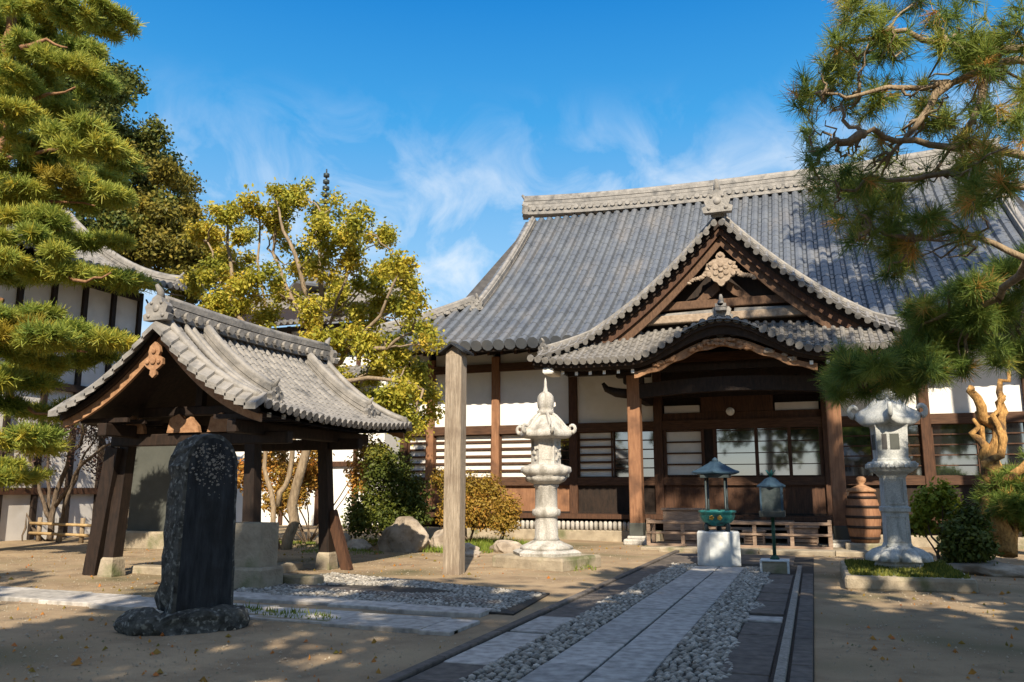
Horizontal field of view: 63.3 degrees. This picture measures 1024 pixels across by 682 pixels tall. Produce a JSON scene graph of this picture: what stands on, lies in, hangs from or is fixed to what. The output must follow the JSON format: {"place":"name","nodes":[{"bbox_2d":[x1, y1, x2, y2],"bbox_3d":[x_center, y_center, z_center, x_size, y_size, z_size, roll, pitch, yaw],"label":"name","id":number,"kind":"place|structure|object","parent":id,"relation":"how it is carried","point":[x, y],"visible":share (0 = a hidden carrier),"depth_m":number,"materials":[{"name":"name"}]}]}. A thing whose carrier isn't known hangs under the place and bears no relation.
{"place":"outdoors","nodes":[
{"label":"outdoors","id":0,"kind":"place"},
{"bbox_2d":[0,586,492,635],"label":"pavement","id":1,"kind":"structure","parent":0,"point":[442,623],"depth_m":11.18,"materials":[{"name":"grey stone"}]},
{"bbox_2d":[352,534,529,552],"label":"grass","id":2,"kind":"structure","parent":0,"point":[482,543],"depth_m":23.03,"materials":[{"name":"green plant"}]},
{"bbox_2d":[0,512,1023,681],"bbox_3d":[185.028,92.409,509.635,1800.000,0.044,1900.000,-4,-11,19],"label":"ground","id":3,"kind":"structure","parent":0,"point":[826,669],"depth_m":9.59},
{"bbox_2d":[0,417,118,541],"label":"bare shrub","id":4,"kind":"object","parent":3,"relation":"on","point":[49,513],"visible":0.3,"depth_m":26.20,"materials":[{"name":"brown plant"}]},
{"bbox_2d":[28,517,127,542],"bbox_3d":[-11.624,5.729,24.956,7.501,0.770,0.195,-4,-11,19],"label":"bamboo fence","id":5,"kind":"object","parent":3,"relation":"on","point":[82,525],"visible":0.27,"depth_m":25.73,"materials":[{"name":"brown plant"}]},
{"bbox_2d":[0,0,162,490],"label":"pine tree","id":6,"kind":"object","parent":3,"relation":"on","point":[43,147],"visible":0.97,"depth_m":20.97,"materials":[{"name":"green plant"}]},
{"bbox_2d":[0,179,186,540],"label":"side building","id":7,"kind":"structure","parent":3,"relation":"on","point":[95,305],"depth_m":28.80,"materials":[{"name":"paint"}]},
{"bbox_2d":[13,30,195,237],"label":"evergreen tree","id":8,"kind":"object","parent":3,"relation":"on","point":[148,137],"visible":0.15,"depth_m":41.02,"materials":[{"name":"green plant"}]},
{"bbox_2d":[124,446,175,548],"bbox_3d":[-9.789,4.037,23.380,2.600,3.550,0.900,-4,-11,19],"label":"stone slab monument","id":9,"kind":"object","parent":3,"relation":"on","point":[148,499],"visible":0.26,"depth_m":23.29,"materials":[{"name":"grey stone"}]},
{"bbox_2d":[86,140,247,311],"bbox_3d":[-17.382,-0.730,40.943,8.063,19.230,9.591,8,-13,-39],"label":"olive green tree","id":10,"kind":"object","parent":3,"relation":"on","point":[164,248],"visible":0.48,"depth_m":38.95,"materials":[{"name":"green plant"}]},
{"bbox_2d":[113,433,249,635],"bbox_3d":[-3.836,2.309,9.937,1.354,2.419,1.042,9,-14,-42],"label":"stone stele","id":11,"kind":"object","parent":3,"relation":"on","point":[194,594],"visible":0.98,"depth_m":9.79,"materials":[{"name":"stone"}]},
{"bbox_2d":[130,561,323,584],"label":"curb","id":12,"kind":"structure","parent":3,"relation":"on","point":[303,579],"depth_m":15.93,"materials":[{"name":"stone"}]},
{"bbox_2d":[48,284,411,576],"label":"water pavilion","id":13,"kind":"structure","parent":3,"relation":"on","point":[177,372],"depth_m":15.66,"materials":[{"name":"grey tile"}]},
{"bbox_2d":[234,565,282,588],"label":"trough plinth","id":14,"kind":"structure","parent":3,"relation":"on","point":[261,577],"depth_m":13.56,"materials":[{"name":"stone"}]},
{"bbox_2d":[234,522,278,567],"bbox_3d":[-4.405,3.424,14.008,0.740,0.710,0.500,-4,-11,19],"label":"stone trough","id":15,"kind":"object","parent":14,"relation":"on","point":[256,544],"visible":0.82,"depth_m":13.77,"materials":[{"name":"grey stone"}]},
{"bbox_2d":[134,606,457,633],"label":"kerb","id":16,"kind":"structure","parent":3,"relation":"on","point":[285,617],"depth_m":10.24,"materials":[{"name":"stone"}]},
{"bbox_2d":[175,174,449,549],"bbox_3d":[-6.529,0.593,23.813,10.720,11.003,4.846,-4,-11,19],"label":"pruned tree","id":17,"kind":"object","parent":3,"relation":"on","point":[241,281],"visible":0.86,"depth_m":23.23,"materials":[{"name":"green plant"}]},
{"bbox_2d":[237,436,392,541],"bbox_3d":[-6.238,4.643,26.244,5.829,3.346,3.180,-4,-11,19],"label":"maple shrub","id":18,"kind":"object","parent":3,"relation":"on","point":[275,465],"visible":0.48,"depth_m":25.91,"materials":[{"name":"brown plant"}]},
{"bbox_2d":[285,169,351,323],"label":"pagoda","id":19,"kind":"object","parent":3,"relation":"on","point":[309,284],"visible":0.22,"depth_m":70.11,"materials":[{"name":"grey metal"}]},
{"bbox_2d":[236,287,418,525],"bbox_3d":[-9.535,3.163,40.259,10.600,11.290,6.720,-4,-11,19],"label":"annex","id":20,"kind":"object","parent":3,"relation":"on","point":[340,456],"visible":0.09,"depth_m":37.66,"materials":[{"name":"white paint"}]},
{"bbox_2d":[344,533,350,541],"bbox_3d":[-4.686,5.718,23.539,0.627,0.562,0.544,-4,-11,19],"label":"rock","id":21,"kind":"object","parent":3,"relation":"on","point":[347,537],"visible":0.19,"depth_m":23.38,"materials":[{"name":"grey stone"}]},
{"bbox_2d":[346,539,371,550],"bbox_3d":[-4.114,5.528,22.253,0.681,0.450,0.611,4,-11,-20],"label":"rock","id":22,"kind":"object","parent":3,"relation":"on","point":[363,544],"visible":0.53,"depth_m":22.14,"materials":[{"name":"grey stone"}]},
{"bbox_2d":[340,440,437,539],"bbox_3d":[-3.492,4.335,23.579,3.242,3.024,2.062,-4,-11,19],"label":"clipped shrub","id":23,"kind":"object","parent":3,"relation":"on","point":[396,497],"visible":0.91,"depth_m":23.18,"materials":[{"name":"green plant"}]},
{"bbox_2d":[234,572,549,615],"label":"pavement cobbles","id":24,"kind":"object","parent":3,"relation":"on","point":[331,578],"visible":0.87,"depth_m":12.81,"materials":[{"name":"grey gravel"}]},
{"bbox_2d":[275,584,502,603],"bbox_3d":[-2.079,3.928,12.863,4.462,0.076,0.532,-6,-12,31],"label":"pavement inlay","id":25,"kind":"object","parent":24,"relation":"on","point":[348,589],"visible":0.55,"depth_m":12.72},
{"bbox_2d":[377,516,430,552],"bbox_3d":[-2.812,5.259,22.003,1.540,1.225,0.898,-4,-11,19],"label":"rock","id":26,"kind":"object","parent":3,"relation":"on","point":[406,534],"visible":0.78,"depth_m":21.63,"materials":[{"name":"beige stone"}]},
{"bbox_2d":[235,539,595,619],"bbox_3d":[-2.799,4.826,18.438,7.688,0.202,16.457,3,-11,-18],"label":"moss","id":27,"kind":"object","parent":3,"relation":"on","point":[274,611],"visible":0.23,"depth_m":10.79,"materials":[{"name":"green plant"}]},
{"bbox_2d":[431,529,442,551],"bbox_3d":[-1.678,5.336,21.984,0.997,0.942,0.925,-4,-11,19],"label":"rock","id":28,"kind":"object","parent":3,"relation":"on","point":[437,538],"visible":0.21,"depth_m":21.67,"materials":[{"name":"beige stone"}]},
{"bbox_2d":[439,342,473,574],"bbox_3d":[-1.135,2.309,16.590,0.540,4.570,0.560,-4,-11,19],"label":"memorial post","id":29,"kind":"object","parent":3,"relation":"on","point":[454,468],"visible":0.9,"depth_m":16.45,"materials":[{"name":"wood"}]},
{"bbox_2d":[426,466,507,541],"bbox_3d":[-1.281,4.747,23.872,2.476,2.306,1.700,-7,-12,34],"label":"azalea shrub","id":30,"kind":"object","parent":3,"relation":"on","point":[475,497],"visible":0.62,"depth_m":23.65,"materials":[{"name":"yellow plant"}]},
{"bbox_2d":[465,543,479,550],"bbox_3d":[-1.193,5.327,21.053,0.882,0.429,0.567,-4,-11,19],"label":"rock","id":31,"kind":"object","parent":3,"relation":"on","point":[470,546],"visible":0.23,"depth_m":20.81,"materials":[{"name":"grey stone"}]},
{"bbox_2d":[465,549,480,556],"bbox_3d":[-1.003,5.210,20.250,0.502,0.252,0.394,-4,-11,19],"label":"rock","id":32,"kind":"object","parent":3,"relation":"on","point":[471,553],"visible":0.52,"depth_m":20.12,"materials":[{"name":"grey stone"}]},
{"bbox_2d":[483,489,523,539],"bbox_3d":[-0.246,4.903,22.938,1.138,1.673,1.373,-4,-11,19],"label":"azalea shrub","id":33,"kind":"object","parent":3,"relation":"on","point":[502,520],"visible":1,"depth_m":22.77,"materials":[{"name":"yellow plant"}]},
{"bbox_2d":[489,540,521,552],"bbox_3d":[-0.122,5.430,21.645,1.047,0.489,0.568,-4,-11,19],"label":"rock","id":34,"kind":"object","parent":3,"relation":"on","point":[503,546],"visible":0.6,"depth_m":21.50,"materials":[{"name":"beige stone"}]},
{"bbox_2d":[0,543,1023,681],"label":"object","id":35,"kind":"structure","parent":3,"relation":"on","point":[336,661],"depth_m":9.18,"materials":[{"name":"stone"}]},
{"bbox_2d":[0,538,1023,681],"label":"fallen leaves","id":36,"kind":"object","parent":3,"relation":"on","point":[203,678],"visible":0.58,"depth_m":8.86,"materials":[{"name":"orange plant"}]},
{"bbox_2d":[377,550,679,681],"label":"kerb","id":37,"kind":"structure","parent":3,"relation":"on","point":[412,671],"depth_m":9.22,"materials":[{"name":"grey stone"}]},
{"bbox_2d":[492,378,600,571],"bbox_3d":[0.729,2.792,17.790,1.806,4.040,1.485,-8,-13,38],"label":"stone lantern","id":38,"kind":"object","parent":3,"relation":"on","point":[545,430],"visible":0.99,"depth_m":17.43,"materials":[{"name":"stone"}]},
{"bbox_2d":[402,553,812,681],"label":"path edging","id":39,"kind":"object","parent":3,"relation":"on","point":[751,657],"visible":0.83,"depth_m":9.41,"materials":[{"name":"grey stone"}]},
{"bbox_2d":[408,557,813,681],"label":"path bed","id":40,"kind":"object","parent":3,"relation":"on","point":[807,563],"visible":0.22,"depth_m":10.09,"materials":[{"name":"grey gravel"}]},
{"bbox_2d":[454,562,696,681],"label":"path cobbles","id":41,"kind":"object","parent":40,"relation":"on","point":[587,621],"visible":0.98,"depth_m":9.23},
{"bbox_2d":[444,615,782,664],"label":"path pale slabs","id":42,"kind":"structure","parent":40,"relation":"on","point":[495,649],"depth_m":8.83,"materials":[{"name":"grey stone"}]},
{"bbox_2d":[646,566,774,681],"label":"path cobbles","id":43,"kind":"object","parent":40,"relation":"on","point":[752,580],"visible":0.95,"depth_m":8.98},
{"bbox_2d":[697,530,740,566],"bbox_3d":[4.434,4.449,17.823,0.930,0.730,0.930,-4,-11,19],"label":"stone pedestal","id":44,"kind":"object","parent":40,"relation":"on","point":[718,548],"visible":0.89,"depth_m":17.45,"materials":[{"name":"stone"}]},
{"bbox_2d":[692,457,738,531],"bbox_3d":[4.434,3.321,18.023,0.834,1.580,0.834,3,-10,-15],"label":"incense burner","id":45,"kind":"object","parent":44,"relation":"on","point":[715,468],"visible":1,"depth_m":17.81,"materials":[{"name":"teal metal"}]},
{"bbox_2d":[760,558,789,573],"bbox_3d":[5.124,4.394,16.172,0.544,0.280,0.515,-4,-11,19],"label":"stone block","id":46,"kind":"object","parent":40,"relation":"on","point":[780,566],"depth_m":15.96,"materials":[{"name":"stone"}]},
{"bbox_2d":[756,470,785,559],"bbox_3d":[5.127,3.408,16.355,0.552,1.725,0.552,-4,-11,19],"label":"pole lantern","id":47,"kind":"object","parent":46,"relation":"on","point":[771,503],"visible":1,"depth_m":16.24,"materials":[{"name":"green paint"}]},
{"bbox_2d":[362,136,1023,548],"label":"temple hall","id":48,"kind":"structure","parent":3,"relation":"on","point":[664,342],"depth_m":26.90,"materials":[{"name":"grey tile"}]},
{"bbox_2d":[408,436,425,477],"bbox_3d":[-3.398,4.233,30.270,0.750,1.520,0.200,-4,-11,19],"label":"window","id":49,"kind":"structure","parent":48,"relation":"in","point":[417,451],"depth_m":30.25,"materials":[{"name":"white paper"}]},
{"bbox_2d":[434,435,444,475],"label":"window","id":50,"kind":"structure","parent":48,"relation":"in","point":[439,440],"depth_m":29.97,"materials":[{"name":"white paper"}]},
{"bbox_2d":[466,434,490,477],"bbox_3d":[-1.218,4.096,29.503,1.180,1.520,0.200,-4,-11,19],"label":"window","id":51,"kind":"structure","parent":48,"relation":"in","point":[478,447],"depth_m":29.46,"materials":[{"name":"white paper"}]},
{"bbox_2d":[500,434,530,477],"bbox_3d":[0.242,4.005,28.990,1.320,1.520,0.200,-4,-11,19],"label":"window","id":52,"kind":"structure","parent":48,"relation":"in","point":[515,450],"depth_m":29.00,"materials":[{"name":"white paper"}]},
{"bbox_2d":[561,438,568,477],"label":"window","id":53,"kind":"structure","parent":48,"relation":"in","point":[564,442],"depth_m":28.43,"materials":[{"name":"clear glass"}]},
{"bbox_2d":[578,432,613,476],"bbox_3d":[2.846,3.842,28.074,1.190,1.520,0.200,-4,-11,19],"label":"window","id":54,"kind":"structure","parent":48,"relation":"in","point":[595,449],"depth_m":28.04,"materials":[{"name":"white paper"}]},
{"bbox_2d":[613,431,654,476],"bbox_3d":[4.068,3.759,27.608,1.370,1.520,0.110,-4,-11,19],"label":"window","id":55,"kind":"structure","parent":48,"relation":"in","point":[621,469],"depth_m":27.65,"materials":[{"name":"white glass"}]},
{"bbox_2d":[666,430,701,476],"bbox_3d":[5.612,3.650,27.051,1.120,1.500,0.100,-4,-11,19],"label":"door","id":56,"kind":"structure","parent":48,"relation":"in","point":[684,456],"depth_m":27.06,"materials":[{"name":"white paper"}]},
{"bbox_2d":[704,429,713,464],"bbox_3d":[6.379,3.619,26.821,0.280,1.520,0.180,-4,-11,19],"label":"door panel","id":57,"kind":"structure","parent":48,"relation":"in","point":[708,433],"depth_m":26.78,"materials":[{"name":"brown wood"}]},
{"bbox_2d":[716,428,755,475],"bbox_3d":[7.147,3.553,26.511,1.180,1.500,0.100,-4,-11,19],"label":"door","id":58,"kind":"structure","parent":48,"relation":"in","point":[735,447],"depth_m":26.51,"materials":[{"name":"glass"}]},
{"bbox_2d":[665,485,826,513],"bbox_3d":[7.314,4.862,26.271,4.900,1.120,0.240,-4,-11,19],"label":"door panel","id":59,"kind":"structure","parent":48,"relation":"in","point":[806,499],"depth_m":26.14,"materials":[{"name":"brown wood"}]},
{"bbox_2d":[757,428,789,475],"bbox_3d":[8.220,3.486,26.133,0.900,1.500,0.100,-4,-11,19],"label":"door","id":60,"kind":"structure","parent":48,"relation":"in","point":[772,442],"depth_m":26.14,"materials":[{"name":"glass"}]},
{"bbox_2d":[790,427,820,475],"bbox_3d":[9.124,3.430,25.815,0.820,1.500,0.100,-4,-11,19],"label":"door","id":61,"kind":"structure","parent":48,"relation":"in","point":[804,440],"depth_m":25.82,"materials":[{"name":"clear glass"}]},
{"bbox_2d":[842,426,873,475],"bbox_3d":[10.410,3.362,25.377,1.100,1.520,0.110,-4,-11,19],"label":"window","id":62,"kind":"structure","parent":48,"relation":"in","point":[857,445],"depth_m":25.35,"materials":[{"name":"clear glass"}]},
{"bbox_2d":[875,424,923,475],"bbox_3d":[11.578,3.288,24.967,1.320,1.520,0.110,-4,-11,19],"label":"window","id":63,"kind":"structure","parent":48,"relation":"in","point":[914,437],"depth_m":24.82,"materials":[{"name":"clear glass"}]},
{"bbox_2d":[931,423,980,475],"bbox_3d":[13.047,3.196,24.450,1.200,1.520,0.110,-4,-11,19],"label":"window","id":64,"kind":"structure","parent":48,"relation":"in","point":[955,451],"depth_m":24.46,"materials":[{"name":"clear glass"}]},
{"bbox_2d":[977,422,1023,466],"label":"window","id":65,"kind":"structure","parent":48,"relation":"in","point":[1015,430],"depth_m":23.99,"materials":[{"name":"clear glass"}]},
{"bbox_2d":[773,565,801,681],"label":"kerb","id":66,"kind":"structure","parent":3,"relation":"on","point":[782,665],"depth_m":8.93,"materials":[{"name":"grey stone"}]},
{"bbox_2d":[845,476,882,550],"bbox_3d":[9.303,4.563,21.941,1.050,1.970,0.950,-4,-11,19],"label":"rain barrel","id":67,"kind":"object","parent":3,"relation":"on","point":[863,516],"visible":0.94,"depth_m":21.60,"materials":[{"name":"brown wood"}]},
{"bbox_2d":[775,0,1023,414],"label":"overhanging pine","id":68,"kind":"object","parent":3,"relation":"on","point":[976,312],"visible":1,"depth_m":10.12,"materials":[{"name":"green plant"}]},
{"bbox_2d":[839,390,978,593],"bbox_3d":[6.947,2.560,15.142,1.951,3.570,3.200,-4,-11,19],"label":"stone lantern","id":69,"kind":"object","parent":3,"relation":"on","point":[896,560],"visible":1,"depth_m":15.01,"materials":[{"name":"grey stone"}]},
{"bbox_2d":[909,476,963,559],"bbox_3d":[9.006,3.831,17.660,1.406,1.910,1.250,-4,-11,19],"label":"leafy shrub","id":70,"kind":"object","parent":3,"relation":"on","point":[928,504],"visible":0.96,"depth_m":17.59,"materials":[{"name":"green plant"}]},
{"bbox_2d":[934,498,1005,564],"bbox_3d":[9.003,3.891,16.393,1.192,1.562,1.307,-4,-11,19],"label":"dark shrub","id":71,"kind":"object","parent":3,"relation":"on","point":[966,536],"visible":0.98,"depth_m":16.20,"materials":[{"name":"green plant"}]},
{"bbox_2d":[948,562,1023,577],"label":"rock","id":72,"kind":"object","parent":3,"relation":"on","point":[990,569],"visible":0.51,"depth_m":15.72,"materials":[{"name":"grey stone"}]},
{"bbox_2d":[965,372,1023,557],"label":"gnarled pine","id":73,"kind":"object","parent":3,"relation":"on","point":[999,493],"visible":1,"depth_m":17.21,"materials":[{"name":"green plant"}]},
{"bbox_2d":[8,0,1023,335],"label":"sky","id":74,"kind":"structure","parent":0,"point":[440,116],"materials":[{"name":"blue"}]},
{"bbox_2d":[517,566,744,681],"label":"path","id":75,"kind":"structure","parent":0,"point":[643,655],"depth_m":9.01,"materials":[{"name":"stone"}]},
{"bbox_2d":[641,541,933,557],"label":"pavement","id":76,"kind":"structure","parent":0,"point":[839,551],"depth_m":20.92,"materials":[{"name":"stone"}]},
{"bbox_2d":[661,508,704,543],"bbox_3d":[4.899,5.279,23.708,1.180,1.000,0.480,-4,-11,19],"label":"wooden box","id":77,"kind":"object","parent":76,"relation":"on","point":[682,514],"visible":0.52,"depth_m":23.54,"materials":[{"name":"brown wood"}]},
{"bbox_2d":[646,518,832,549],"bbox_3d":[6.171,5.258,22.738,4.840,0.780,0.950,-4,-11,19],"label":"timber barrier","id":78,"kind":"object","parent":76,"relation":"on","point":[654,532],"visible":0.73,"depth_m":22.16,"materials":[{"name":"brown wood"}]},
{"bbox_2d":[742,529,765,544],"bbox_3d":[6.745,5.467,23.112,0.630,0.420,0.480,-4,-11,19],"label":"wooden box","id":79,"kind":"object","parent":76,"relation":"on","point":[748,539],"visible":0.75,"depth_m":22.94,"materials":[{"name":"brown wood"}]},
{"bbox_2d":[785,525,818,546],"bbox_3d":[7.946,5.328,22.701,0.880,0.550,0.480,-4,-11,19],"label":"wooden box","id":80,"kind":"object","parent":76,"relation":"on","point":[805,540],"visible":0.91,"depth_m":22.50,"materials":[{"name":"brown wood"}]}
]}

